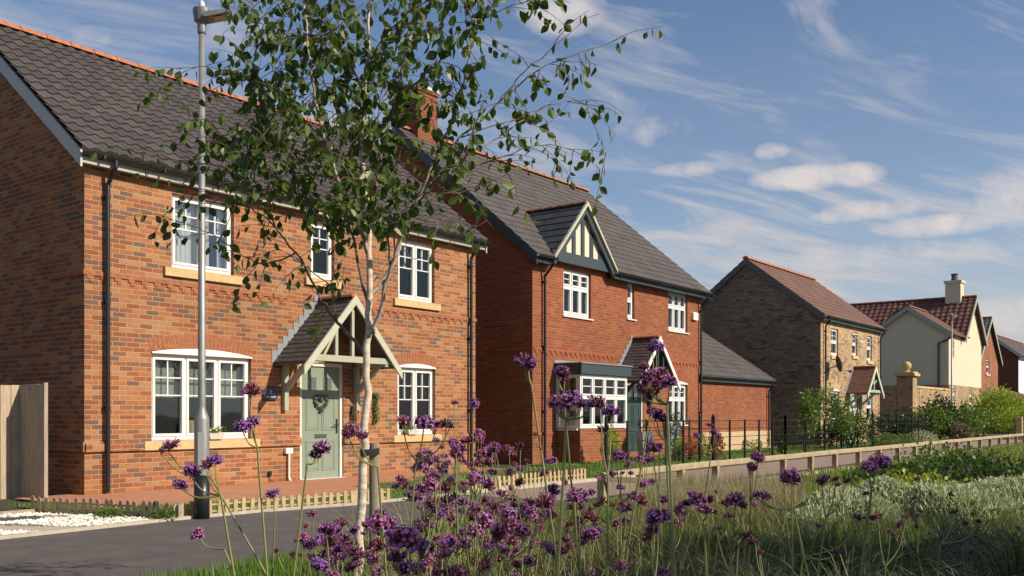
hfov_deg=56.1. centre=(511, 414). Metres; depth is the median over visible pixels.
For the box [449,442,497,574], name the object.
verbena plant
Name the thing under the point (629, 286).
window
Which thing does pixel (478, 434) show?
verbena plant
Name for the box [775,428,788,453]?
conifer shrub
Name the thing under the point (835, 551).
verbena plant
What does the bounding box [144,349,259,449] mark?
window
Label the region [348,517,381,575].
verbena plant
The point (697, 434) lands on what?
verbena plant
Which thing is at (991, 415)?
shrub
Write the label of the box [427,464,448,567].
verbena plant
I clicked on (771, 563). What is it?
tangled stems
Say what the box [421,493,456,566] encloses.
verbena plant
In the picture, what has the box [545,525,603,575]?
verbena plant
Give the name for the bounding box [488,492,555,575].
verbena plant
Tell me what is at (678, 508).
verbena plant
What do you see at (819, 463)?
path
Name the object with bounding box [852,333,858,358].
window
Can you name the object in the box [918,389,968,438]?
shrub
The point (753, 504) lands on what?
verbena plant
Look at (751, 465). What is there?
verbena plant
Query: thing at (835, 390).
window
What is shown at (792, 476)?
verbena plant
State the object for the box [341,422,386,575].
verbena plant
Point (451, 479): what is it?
verbena plant
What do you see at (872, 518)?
verbena plant
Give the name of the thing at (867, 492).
verbena plant
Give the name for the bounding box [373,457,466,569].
verbena plant
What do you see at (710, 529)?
tangled stems
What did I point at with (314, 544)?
verbena plant
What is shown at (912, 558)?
ornamental grass
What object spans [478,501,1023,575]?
green tufts
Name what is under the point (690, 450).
fern
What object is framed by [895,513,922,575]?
verbena plant
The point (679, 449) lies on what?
conifer shrub
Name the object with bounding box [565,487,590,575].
verbena plant
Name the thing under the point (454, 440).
verbena plant
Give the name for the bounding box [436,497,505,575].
verbena plant
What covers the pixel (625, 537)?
verbena plant
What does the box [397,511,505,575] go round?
verbena plant
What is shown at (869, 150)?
sky
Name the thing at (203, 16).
street lamp
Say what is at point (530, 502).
verbena plant
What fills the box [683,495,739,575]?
verbena plant
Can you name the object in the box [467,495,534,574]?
verbena plant
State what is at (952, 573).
ornamental grass
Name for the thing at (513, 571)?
dry grass
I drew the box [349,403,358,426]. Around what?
hanging plant
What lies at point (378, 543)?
verbena plant
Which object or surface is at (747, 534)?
verbena plant
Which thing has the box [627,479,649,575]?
verbena plant
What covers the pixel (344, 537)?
verbena plant
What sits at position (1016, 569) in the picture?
ornamental grass
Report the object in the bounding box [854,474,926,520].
silver shrub
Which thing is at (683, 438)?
estate railing
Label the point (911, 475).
bush
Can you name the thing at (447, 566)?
verbena plant
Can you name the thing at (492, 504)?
verbena plant
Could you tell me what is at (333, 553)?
verbena plant
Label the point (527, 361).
verbena plant
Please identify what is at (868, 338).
window
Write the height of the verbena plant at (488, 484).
1.157 m
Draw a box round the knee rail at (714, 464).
[597,433,1023,504]
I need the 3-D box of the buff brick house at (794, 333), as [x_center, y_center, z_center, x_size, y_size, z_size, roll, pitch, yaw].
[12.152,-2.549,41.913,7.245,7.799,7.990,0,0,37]
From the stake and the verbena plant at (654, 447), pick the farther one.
the stake
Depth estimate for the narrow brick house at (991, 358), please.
73.55 m
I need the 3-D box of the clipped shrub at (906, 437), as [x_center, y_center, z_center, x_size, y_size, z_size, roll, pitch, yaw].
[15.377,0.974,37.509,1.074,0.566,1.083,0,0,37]
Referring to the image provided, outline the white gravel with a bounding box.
[0,511,158,534]
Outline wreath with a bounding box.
[313,394,328,412]
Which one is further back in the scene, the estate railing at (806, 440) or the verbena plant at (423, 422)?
the estate railing at (806, 440)
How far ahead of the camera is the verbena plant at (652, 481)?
4.15 m
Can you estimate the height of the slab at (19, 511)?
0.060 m
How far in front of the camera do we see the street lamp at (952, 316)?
46.36 m
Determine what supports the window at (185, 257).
in the brick house at (98, 312)
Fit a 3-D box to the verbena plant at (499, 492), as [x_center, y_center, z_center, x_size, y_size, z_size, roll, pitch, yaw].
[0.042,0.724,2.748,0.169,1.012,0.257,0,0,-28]
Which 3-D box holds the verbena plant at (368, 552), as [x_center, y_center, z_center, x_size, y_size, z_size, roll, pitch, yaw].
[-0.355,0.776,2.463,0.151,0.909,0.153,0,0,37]
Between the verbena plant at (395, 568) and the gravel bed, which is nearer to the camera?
the verbena plant at (395, 568)
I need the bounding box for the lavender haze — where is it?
[627,468,811,518]
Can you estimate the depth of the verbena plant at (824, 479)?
2.22 m
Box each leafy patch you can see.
[582,513,667,545]
[614,557,726,575]
[675,527,781,565]
[756,529,855,552]
[842,537,935,575]
[857,526,1021,574]
[933,526,1023,568]
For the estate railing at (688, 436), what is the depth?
25.44 m
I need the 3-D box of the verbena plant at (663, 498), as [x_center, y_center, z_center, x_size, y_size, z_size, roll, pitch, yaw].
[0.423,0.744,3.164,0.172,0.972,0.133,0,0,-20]
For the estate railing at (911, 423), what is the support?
on the neighbour lawn at (708, 457)
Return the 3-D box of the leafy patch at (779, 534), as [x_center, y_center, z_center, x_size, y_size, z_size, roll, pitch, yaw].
[2.260,1.060,7.549,1.091,0.337,0.803,0,0,37]
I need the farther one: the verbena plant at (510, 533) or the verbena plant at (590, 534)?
the verbena plant at (510, 533)
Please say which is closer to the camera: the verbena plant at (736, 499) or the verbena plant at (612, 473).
the verbena plant at (736, 499)
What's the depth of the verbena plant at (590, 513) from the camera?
2.15 m
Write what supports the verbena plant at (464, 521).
on the verge at (471, 534)
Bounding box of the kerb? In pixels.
[0,447,998,539]
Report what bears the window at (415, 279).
in the brick house at (98, 312)
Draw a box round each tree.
[90,0,662,575]
[794,387,823,451]
[816,387,863,448]
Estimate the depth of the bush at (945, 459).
17.28 m
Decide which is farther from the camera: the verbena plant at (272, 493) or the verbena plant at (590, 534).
the verbena plant at (272, 493)
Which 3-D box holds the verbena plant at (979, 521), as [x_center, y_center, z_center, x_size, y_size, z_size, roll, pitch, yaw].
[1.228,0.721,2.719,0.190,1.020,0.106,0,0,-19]
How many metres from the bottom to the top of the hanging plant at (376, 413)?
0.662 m
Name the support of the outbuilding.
on the ground at (4, 505)
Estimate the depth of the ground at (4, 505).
22.37 m
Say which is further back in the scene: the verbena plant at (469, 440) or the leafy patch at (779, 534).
the leafy patch at (779, 534)
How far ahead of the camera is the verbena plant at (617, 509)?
3.34 m
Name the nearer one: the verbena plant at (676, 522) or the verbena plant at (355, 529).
the verbena plant at (355, 529)
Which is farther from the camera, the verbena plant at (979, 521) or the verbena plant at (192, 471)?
the verbena plant at (979, 521)
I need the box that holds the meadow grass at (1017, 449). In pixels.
[658,441,1023,575]
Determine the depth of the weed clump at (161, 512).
10.80 m
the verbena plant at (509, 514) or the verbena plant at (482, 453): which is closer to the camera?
the verbena plant at (509, 514)
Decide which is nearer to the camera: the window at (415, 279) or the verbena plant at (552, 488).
the verbena plant at (552, 488)
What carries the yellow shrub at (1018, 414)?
on the ground at (4, 505)
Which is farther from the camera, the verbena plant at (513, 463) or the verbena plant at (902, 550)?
the verbena plant at (902, 550)
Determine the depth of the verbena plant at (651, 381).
1.54 m
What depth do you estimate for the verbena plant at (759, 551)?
3.29 m
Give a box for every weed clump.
[94,504,126,517]
[138,501,162,511]
[146,506,180,519]
[186,499,190,515]
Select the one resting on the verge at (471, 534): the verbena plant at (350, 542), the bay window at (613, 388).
the verbena plant at (350, 542)
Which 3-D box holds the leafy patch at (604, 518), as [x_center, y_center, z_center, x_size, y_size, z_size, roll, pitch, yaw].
[0.923,1.064,8.638,0.711,0.334,0.939,0,0,-41]
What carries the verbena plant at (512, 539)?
on the verge at (471, 534)
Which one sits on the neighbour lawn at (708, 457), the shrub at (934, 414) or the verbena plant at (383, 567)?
the shrub at (934, 414)
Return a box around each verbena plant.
[159,437,265,575]
[172,453,234,575]
[189,527,236,575]
[233,381,267,575]
[265,488,281,575]
[274,523,339,575]
[292,439,331,575]
[297,530,313,575]
[301,521,349,575]
[305,523,354,575]
[306,509,316,575]
[309,521,333,574]
[321,517,392,575]
[325,525,362,575]
[331,532,359,575]
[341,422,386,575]
[343,550,383,575]
[345,529,381,575]
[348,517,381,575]
[353,541,374,575]
[367,418,451,575]
[370,516,454,575]
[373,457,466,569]
[373,513,441,575]
[381,551,432,575]
[383,524,430,575]
[386,542,448,575]
[391,482,467,558]
[397,414,453,575]
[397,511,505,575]
[399,470,479,568]
[401,446,496,563]
[405,522,450,575]
[406,551,473,569]
[408,437,464,572]
[410,447,448,569]
[416,481,454,568]
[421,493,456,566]
[422,437,490,563]
[423,471,483,564]
[426,521,510,575]
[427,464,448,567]
[429,460,470,554]
[431,522,517,575]
[432,517,501,568]
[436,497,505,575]
[438,471,483,575]
[439,503,468,564]
[444,492,503,575]
[448,428,485,574]
[448,480,482,565]
[449,400,466,564]
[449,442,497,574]
[450,437,496,575]
[457,435,495,575]
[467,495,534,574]
[468,397,479,571]
[469,484,556,574]
[469,496,522,575]
[469,530,519,575]
[477,446,523,553]
[480,499,534,575]
[481,502,521,575]
[481,525,517,575]
[481,534,521,575]
[481,538,520,575]
[482,444,517,574]
[482,489,573,575]
[487,500,499,575]
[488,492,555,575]
[489,441,530,573]
[490,508,544,575]
[497,490,554,575]
[508,505,551,575]
[509,501,556,575]
[514,352,559,575]
[517,431,556,574]
[519,483,578,575]
[530,518,574,575]
[530,538,551,575]
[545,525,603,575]
[546,389,595,575]
[553,365,578,575]
[556,530,577,575]
[558,506,629,571]
[561,553,595,575]
[564,479,625,575]
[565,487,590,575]
[572,496,606,575]
[573,502,655,575]
[578,526,600,575]
[580,521,597,561]
[586,488,654,575]
[587,392,619,575]
[591,535,636,574]
[593,461,631,571]
[596,515,651,575]
[605,457,652,560]
[609,494,669,575]
[611,449,629,575]
[612,559,668,575]
[618,492,648,575]
[623,338,665,575]
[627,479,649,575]
[634,448,654,575]
[635,362,678,575]
[637,455,656,575]
[644,507,670,575]
[646,406,672,575]
[646,441,663,566]
[667,509,687,568]
[673,490,695,575]
[677,489,717,574]
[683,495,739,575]
[687,492,713,575]
[692,423,721,575]
[711,509,754,575]
[720,491,748,575]
[723,502,757,575]
[746,450,765,575]
[751,490,808,575]
[753,539,763,575]
[779,467,802,575]
[796,512,864,575]
[814,473,850,575]
[834,476,920,571]
[854,514,876,575]
[859,452,890,575]
[872,512,909,575]
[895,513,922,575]
[897,534,911,575]
[936,491,981,575]
[959,520,973,575]
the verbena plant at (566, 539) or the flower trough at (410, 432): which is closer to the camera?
the verbena plant at (566, 539)
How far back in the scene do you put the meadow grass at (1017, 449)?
19.17 m
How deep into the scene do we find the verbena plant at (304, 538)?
2.86 m
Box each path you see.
[16,467,504,508]
[466,437,1021,501]
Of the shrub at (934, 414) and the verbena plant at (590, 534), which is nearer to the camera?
the verbena plant at (590, 534)
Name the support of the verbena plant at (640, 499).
on the verge at (471, 534)
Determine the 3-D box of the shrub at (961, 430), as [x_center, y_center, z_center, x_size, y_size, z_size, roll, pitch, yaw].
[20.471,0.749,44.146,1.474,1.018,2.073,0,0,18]
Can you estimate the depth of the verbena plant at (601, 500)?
2.63 m
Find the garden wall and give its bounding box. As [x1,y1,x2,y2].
[881,361,949,439]
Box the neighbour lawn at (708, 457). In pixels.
[525,437,971,467]
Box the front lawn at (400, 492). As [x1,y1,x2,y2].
[20,466,676,517]
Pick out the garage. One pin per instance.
(735, 386)
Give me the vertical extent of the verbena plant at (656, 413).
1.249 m
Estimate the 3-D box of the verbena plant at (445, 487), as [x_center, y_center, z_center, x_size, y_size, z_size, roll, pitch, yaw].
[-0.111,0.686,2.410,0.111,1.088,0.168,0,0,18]
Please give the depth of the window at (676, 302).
29.55 m
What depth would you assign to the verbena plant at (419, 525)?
3.07 m
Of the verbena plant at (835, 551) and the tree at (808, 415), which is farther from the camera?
the tree at (808, 415)
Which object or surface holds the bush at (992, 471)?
on the verge at (471, 534)
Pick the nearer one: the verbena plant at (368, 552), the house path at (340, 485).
the verbena plant at (368, 552)
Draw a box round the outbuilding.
[982,389,1023,433]
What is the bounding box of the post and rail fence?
[1016,417,1023,439]
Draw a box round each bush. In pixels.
[840,455,948,483]
[859,466,973,487]
[890,437,1003,471]
[906,441,1021,480]
[919,451,1023,483]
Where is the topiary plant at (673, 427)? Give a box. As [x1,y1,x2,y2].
[670,411,682,460]
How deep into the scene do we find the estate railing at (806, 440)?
31.13 m
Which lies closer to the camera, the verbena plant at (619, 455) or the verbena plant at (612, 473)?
the verbena plant at (619, 455)
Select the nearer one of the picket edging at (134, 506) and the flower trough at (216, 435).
the picket edging at (134, 506)
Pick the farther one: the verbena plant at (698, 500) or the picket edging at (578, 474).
the picket edging at (578, 474)
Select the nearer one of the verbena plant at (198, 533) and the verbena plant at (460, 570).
the verbena plant at (460, 570)
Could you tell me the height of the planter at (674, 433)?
1.207 m
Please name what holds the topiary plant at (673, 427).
on the neighbour lawn at (708, 457)
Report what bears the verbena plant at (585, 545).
on the verge at (471, 534)
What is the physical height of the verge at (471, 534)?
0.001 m
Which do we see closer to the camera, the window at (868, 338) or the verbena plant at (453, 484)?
the verbena plant at (453, 484)
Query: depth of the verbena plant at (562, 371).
2.00 m
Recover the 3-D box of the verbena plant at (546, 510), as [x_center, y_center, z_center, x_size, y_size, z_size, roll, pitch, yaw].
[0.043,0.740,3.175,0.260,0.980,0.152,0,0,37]
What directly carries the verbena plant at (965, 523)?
on the verge at (471, 534)
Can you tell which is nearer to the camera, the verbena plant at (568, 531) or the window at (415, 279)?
the verbena plant at (568, 531)
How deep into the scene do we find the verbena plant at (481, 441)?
3.07 m
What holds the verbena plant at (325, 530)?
on the verge at (471, 534)
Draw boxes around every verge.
[116,493,633,575]
[196,448,1018,575]
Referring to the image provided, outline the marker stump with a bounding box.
[176,504,182,516]
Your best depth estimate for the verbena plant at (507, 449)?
2.77 m
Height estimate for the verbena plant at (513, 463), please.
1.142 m
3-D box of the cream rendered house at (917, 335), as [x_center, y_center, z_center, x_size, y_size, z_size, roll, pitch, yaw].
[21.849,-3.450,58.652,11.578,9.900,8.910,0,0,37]
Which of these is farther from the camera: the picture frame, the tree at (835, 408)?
the tree at (835, 408)
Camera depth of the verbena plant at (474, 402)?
2.77 m
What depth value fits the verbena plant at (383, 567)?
3.05 m
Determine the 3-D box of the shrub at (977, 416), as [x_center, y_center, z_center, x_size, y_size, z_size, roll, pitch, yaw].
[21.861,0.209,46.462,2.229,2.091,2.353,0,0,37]
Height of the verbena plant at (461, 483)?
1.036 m
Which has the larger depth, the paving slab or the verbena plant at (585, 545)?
the paving slab
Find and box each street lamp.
[193,0,232,518]
[950,313,957,422]
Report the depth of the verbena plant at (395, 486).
3.28 m
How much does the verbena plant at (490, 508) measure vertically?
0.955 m
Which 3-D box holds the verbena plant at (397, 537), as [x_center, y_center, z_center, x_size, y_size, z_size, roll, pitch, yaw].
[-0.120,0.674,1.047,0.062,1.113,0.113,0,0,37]
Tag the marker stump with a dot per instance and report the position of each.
(179, 508)
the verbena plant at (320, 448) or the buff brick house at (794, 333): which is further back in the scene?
the buff brick house at (794, 333)
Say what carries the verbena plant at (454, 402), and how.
on the verge at (471, 534)
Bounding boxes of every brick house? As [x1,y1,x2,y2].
[0,20,490,494]
[391,83,714,464]
[701,256,887,445]
[981,316,1002,391]
[997,335,1023,393]
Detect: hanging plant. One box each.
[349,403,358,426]
[373,392,381,423]
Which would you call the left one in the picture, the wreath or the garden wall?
the wreath
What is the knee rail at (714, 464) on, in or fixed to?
on the verge at (471, 534)
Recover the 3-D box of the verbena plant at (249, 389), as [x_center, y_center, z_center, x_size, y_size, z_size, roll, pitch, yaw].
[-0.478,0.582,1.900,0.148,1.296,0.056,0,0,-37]
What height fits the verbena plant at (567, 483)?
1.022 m
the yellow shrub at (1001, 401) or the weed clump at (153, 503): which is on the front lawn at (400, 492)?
the weed clump at (153, 503)
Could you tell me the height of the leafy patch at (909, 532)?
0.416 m
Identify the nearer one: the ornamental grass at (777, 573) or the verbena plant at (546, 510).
the verbena plant at (546, 510)
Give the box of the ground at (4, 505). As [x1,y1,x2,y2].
[0,433,1006,568]
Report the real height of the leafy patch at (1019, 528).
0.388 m
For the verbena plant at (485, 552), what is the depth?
3.59 m
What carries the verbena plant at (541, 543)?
on the verge at (471, 534)
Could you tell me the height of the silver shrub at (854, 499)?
0.536 m
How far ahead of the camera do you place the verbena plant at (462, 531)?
3.17 m
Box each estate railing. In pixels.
[604,414,700,470]
[641,414,712,460]
[712,414,785,460]
[785,414,872,451]
[872,412,936,445]
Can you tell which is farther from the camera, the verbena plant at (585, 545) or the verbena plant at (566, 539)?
the verbena plant at (585, 545)
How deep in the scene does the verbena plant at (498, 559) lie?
2.37 m
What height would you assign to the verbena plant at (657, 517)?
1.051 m
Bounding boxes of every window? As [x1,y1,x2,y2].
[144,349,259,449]
[164,194,242,284]
[305,223,341,288]
[393,241,440,310]
[394,364,441,441]
[556,374,626,429]
[562,269,593,320]
[626,283,636,320]
[667,292,689,333]
[668,381,687,425]
[831,328,839,358]
[832,389,838,418]
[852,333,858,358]
[866,395,870,423]
[867,336,873,363]
[969,388,972,405]
[986,359,990,375]
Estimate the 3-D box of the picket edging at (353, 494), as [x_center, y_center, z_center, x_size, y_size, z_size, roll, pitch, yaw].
[-2.808,1.115,12.166,0.100,0.231,3.187,0,0,44]
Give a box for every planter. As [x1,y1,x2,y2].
[635,424,652,457]
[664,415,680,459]
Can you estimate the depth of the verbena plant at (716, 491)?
4.50 m
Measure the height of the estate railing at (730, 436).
1.320 m
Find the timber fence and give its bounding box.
[0,383,47,498]
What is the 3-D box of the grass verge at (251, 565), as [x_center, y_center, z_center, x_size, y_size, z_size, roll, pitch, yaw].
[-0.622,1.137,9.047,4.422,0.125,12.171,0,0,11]
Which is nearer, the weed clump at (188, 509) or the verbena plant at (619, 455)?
the verbena plant at (619, 455)
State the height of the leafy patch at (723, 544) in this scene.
0.359 m
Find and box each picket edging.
[31,495,169,517]
[173,488,389,516]
[460,465,585,488]
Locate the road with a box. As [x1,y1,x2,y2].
[0,495,582,575]
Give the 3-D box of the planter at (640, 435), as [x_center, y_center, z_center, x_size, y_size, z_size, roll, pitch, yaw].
[3.486,0.711,25.336,0.382,0.977,0.423,0,0,-32]
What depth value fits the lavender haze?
11.31 m
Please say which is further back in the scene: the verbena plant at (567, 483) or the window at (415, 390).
the window at (415, 390)
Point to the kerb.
(38, 533)
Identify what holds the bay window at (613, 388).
in the red brick house at (600, 300)
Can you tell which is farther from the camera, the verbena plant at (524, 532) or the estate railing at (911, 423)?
the estate railing at (911, 423)
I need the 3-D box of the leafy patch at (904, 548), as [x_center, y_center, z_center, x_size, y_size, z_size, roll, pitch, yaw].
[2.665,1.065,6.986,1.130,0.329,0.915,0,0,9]
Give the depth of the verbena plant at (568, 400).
1.44 m
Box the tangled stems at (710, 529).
[218,479,947,575]
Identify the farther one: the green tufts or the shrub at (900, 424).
the shrub at (900, 424)
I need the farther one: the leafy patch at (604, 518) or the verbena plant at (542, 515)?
the leafy patch at (604, 518)
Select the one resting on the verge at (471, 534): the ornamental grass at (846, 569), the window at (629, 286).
the ornamental grass at (846, 569)
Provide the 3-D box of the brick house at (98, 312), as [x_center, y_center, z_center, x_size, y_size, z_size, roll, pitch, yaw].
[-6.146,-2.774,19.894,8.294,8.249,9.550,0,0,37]
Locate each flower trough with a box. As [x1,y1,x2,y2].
[210,425,226,438]
[404,422,417,434]
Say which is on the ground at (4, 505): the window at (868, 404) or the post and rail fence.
the post and rail fence
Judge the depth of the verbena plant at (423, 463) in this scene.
2.47 m
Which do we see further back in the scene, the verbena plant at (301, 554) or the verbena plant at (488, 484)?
the verbena plant at (301, 554)
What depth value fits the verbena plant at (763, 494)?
2.20 m
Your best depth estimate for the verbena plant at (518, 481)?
2.63 m
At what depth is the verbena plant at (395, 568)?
2.19 m
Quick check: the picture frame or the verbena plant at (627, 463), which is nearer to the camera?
the verbena plant at (627, 463)
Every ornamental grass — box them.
[683,553,873,575]
[708,544,1006,575]
[753,516,904,575]
[819,528,1023,575]
[845,560,1023,575]
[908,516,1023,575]
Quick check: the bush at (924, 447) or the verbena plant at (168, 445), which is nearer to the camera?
the verbena plant at (168, 445)
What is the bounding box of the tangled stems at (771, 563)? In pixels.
[493,529,1014,575]
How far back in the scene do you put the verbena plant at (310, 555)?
2.43 m
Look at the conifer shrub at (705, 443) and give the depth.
25.21 m
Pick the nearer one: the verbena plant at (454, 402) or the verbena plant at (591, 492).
the verbena plant at (591, 492)
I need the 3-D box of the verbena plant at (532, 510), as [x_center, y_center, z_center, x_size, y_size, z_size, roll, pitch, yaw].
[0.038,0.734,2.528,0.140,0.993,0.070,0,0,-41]
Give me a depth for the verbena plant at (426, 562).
2.00 m
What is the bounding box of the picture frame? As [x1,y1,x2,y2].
[189,420,193,432]
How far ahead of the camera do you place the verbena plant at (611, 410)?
1.90 m
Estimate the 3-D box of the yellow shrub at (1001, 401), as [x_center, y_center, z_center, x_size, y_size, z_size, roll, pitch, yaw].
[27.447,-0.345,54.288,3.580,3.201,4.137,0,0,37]
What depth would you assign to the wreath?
18.01 m
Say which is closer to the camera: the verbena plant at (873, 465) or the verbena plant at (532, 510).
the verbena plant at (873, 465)
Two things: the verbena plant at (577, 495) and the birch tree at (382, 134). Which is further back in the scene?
the birch tree at (382, 134)
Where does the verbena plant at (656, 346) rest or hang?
on the verge at (471, 534)
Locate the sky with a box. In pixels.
[0,0,1023,342]
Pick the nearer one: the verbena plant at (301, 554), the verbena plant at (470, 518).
the verbena plant at (470, 518)
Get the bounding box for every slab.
[0,509,34,514]
[0,516,46,521]
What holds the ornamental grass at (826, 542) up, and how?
on the verge at (471, 534)
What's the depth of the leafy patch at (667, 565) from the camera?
6.40 m
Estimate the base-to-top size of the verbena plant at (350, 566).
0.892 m
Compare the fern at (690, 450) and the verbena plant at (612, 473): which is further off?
the fern at (690, 450)
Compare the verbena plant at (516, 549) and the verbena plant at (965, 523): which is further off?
the verbena plant at (965, 523)
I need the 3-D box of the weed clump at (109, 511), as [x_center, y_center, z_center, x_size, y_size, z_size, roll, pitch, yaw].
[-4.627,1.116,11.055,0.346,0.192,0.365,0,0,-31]
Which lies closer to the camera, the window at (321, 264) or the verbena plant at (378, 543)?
the verbena plant at (378, 543)
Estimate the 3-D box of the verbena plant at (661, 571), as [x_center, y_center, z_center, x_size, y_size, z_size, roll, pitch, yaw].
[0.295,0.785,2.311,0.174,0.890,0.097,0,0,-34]
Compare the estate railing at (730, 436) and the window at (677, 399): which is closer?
the estate railing at (730, 436)
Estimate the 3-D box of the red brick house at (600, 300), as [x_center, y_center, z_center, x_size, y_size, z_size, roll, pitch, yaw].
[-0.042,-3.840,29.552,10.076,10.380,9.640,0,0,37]
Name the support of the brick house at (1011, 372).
on the ground at (4, 505)
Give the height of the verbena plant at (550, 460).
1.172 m
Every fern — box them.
[685,436,697,461]
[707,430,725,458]
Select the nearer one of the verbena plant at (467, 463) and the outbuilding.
the verbena plant at (467, 463)
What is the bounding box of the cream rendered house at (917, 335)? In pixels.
[850,273,987,435]
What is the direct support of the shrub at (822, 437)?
on the neighbour lawn at (708, 457)
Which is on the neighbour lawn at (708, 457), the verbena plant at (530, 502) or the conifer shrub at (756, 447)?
the conifer shrub at (756, 447)
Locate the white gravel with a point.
(79, 520)
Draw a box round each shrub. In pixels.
[600,424,621,463]
[672,437,686,461]
[695,432,707,458]
[749,439,762,452]
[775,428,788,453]
[783,503,847,534]
[790,483,911,530]
[810,424,850,447]
[822,409,881,447]
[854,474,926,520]
[871,410,919,440]
[871,432,903,446]
[891,433,918,443]
[900,478,1023,528]
[907,402,955,439]
[910,430,938,441]
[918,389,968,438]
[941,420,974,441]
[942,397,990,436]
[959,404,1005,436]
[963,473,1023,520]
[966,381,1023,434]
[989,405,1023,434]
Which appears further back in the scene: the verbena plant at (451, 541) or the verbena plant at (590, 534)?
the verbena plant at (451, 541)
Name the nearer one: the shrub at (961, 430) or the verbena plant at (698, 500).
the verbena plant at (698, 500)
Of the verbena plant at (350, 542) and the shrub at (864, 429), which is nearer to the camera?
the verbena plant at (350, 542)
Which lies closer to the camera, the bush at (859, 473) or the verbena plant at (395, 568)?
the verbena plant at (395, 568)
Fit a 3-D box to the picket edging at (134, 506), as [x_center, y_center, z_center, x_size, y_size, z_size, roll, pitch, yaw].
[-4.908,1.108,11.389,2.126,0.244,0.027,0,0,22]
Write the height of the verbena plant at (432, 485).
1.097 m
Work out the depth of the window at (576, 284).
25.09 m
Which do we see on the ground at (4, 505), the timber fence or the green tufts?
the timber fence
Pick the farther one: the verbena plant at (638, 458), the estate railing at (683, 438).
the estate railing at (683, 438)
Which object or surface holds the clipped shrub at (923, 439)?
on the neighbour lawn at (708, 457)
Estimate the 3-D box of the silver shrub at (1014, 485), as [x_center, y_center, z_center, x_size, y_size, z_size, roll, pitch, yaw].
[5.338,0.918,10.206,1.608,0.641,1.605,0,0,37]
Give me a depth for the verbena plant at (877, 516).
3.43 m
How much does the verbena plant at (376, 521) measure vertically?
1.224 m
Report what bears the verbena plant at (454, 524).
on the verge at (471, 534)
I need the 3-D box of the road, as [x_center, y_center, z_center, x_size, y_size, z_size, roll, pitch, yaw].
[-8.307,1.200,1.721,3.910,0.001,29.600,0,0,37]
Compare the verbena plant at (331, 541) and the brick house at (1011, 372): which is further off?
the brick house at (1011, 372)
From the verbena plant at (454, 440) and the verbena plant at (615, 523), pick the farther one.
the verbena plant at (615, 523)
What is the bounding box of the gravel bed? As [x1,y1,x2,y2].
[0,513,135,531]
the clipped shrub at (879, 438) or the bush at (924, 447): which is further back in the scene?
the clipped shrub at (879, 438)
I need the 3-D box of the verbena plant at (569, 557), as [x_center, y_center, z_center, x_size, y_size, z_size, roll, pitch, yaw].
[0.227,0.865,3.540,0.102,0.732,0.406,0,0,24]
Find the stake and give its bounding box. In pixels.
[360,443,379,575]
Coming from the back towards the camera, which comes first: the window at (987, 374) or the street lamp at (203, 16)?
the window at (987, 374)
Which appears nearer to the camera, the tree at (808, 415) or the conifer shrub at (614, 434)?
the conifer shrub at (614, 434)
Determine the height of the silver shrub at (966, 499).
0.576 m
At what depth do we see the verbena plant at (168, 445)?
2.00 m
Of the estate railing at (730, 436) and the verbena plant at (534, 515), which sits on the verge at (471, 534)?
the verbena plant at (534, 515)
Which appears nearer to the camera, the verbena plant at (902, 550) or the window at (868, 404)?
the verbena plant at (902, 550)
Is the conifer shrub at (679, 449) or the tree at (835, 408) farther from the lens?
the tree at (835, 408)
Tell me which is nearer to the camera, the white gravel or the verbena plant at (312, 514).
the verbena plant at (312, 514)
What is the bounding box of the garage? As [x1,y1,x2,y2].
[699,331,778,450]
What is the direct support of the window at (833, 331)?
in the buff brick house at (794, 333)
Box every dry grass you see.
[343,527,624,575]
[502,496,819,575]
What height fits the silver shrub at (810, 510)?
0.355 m

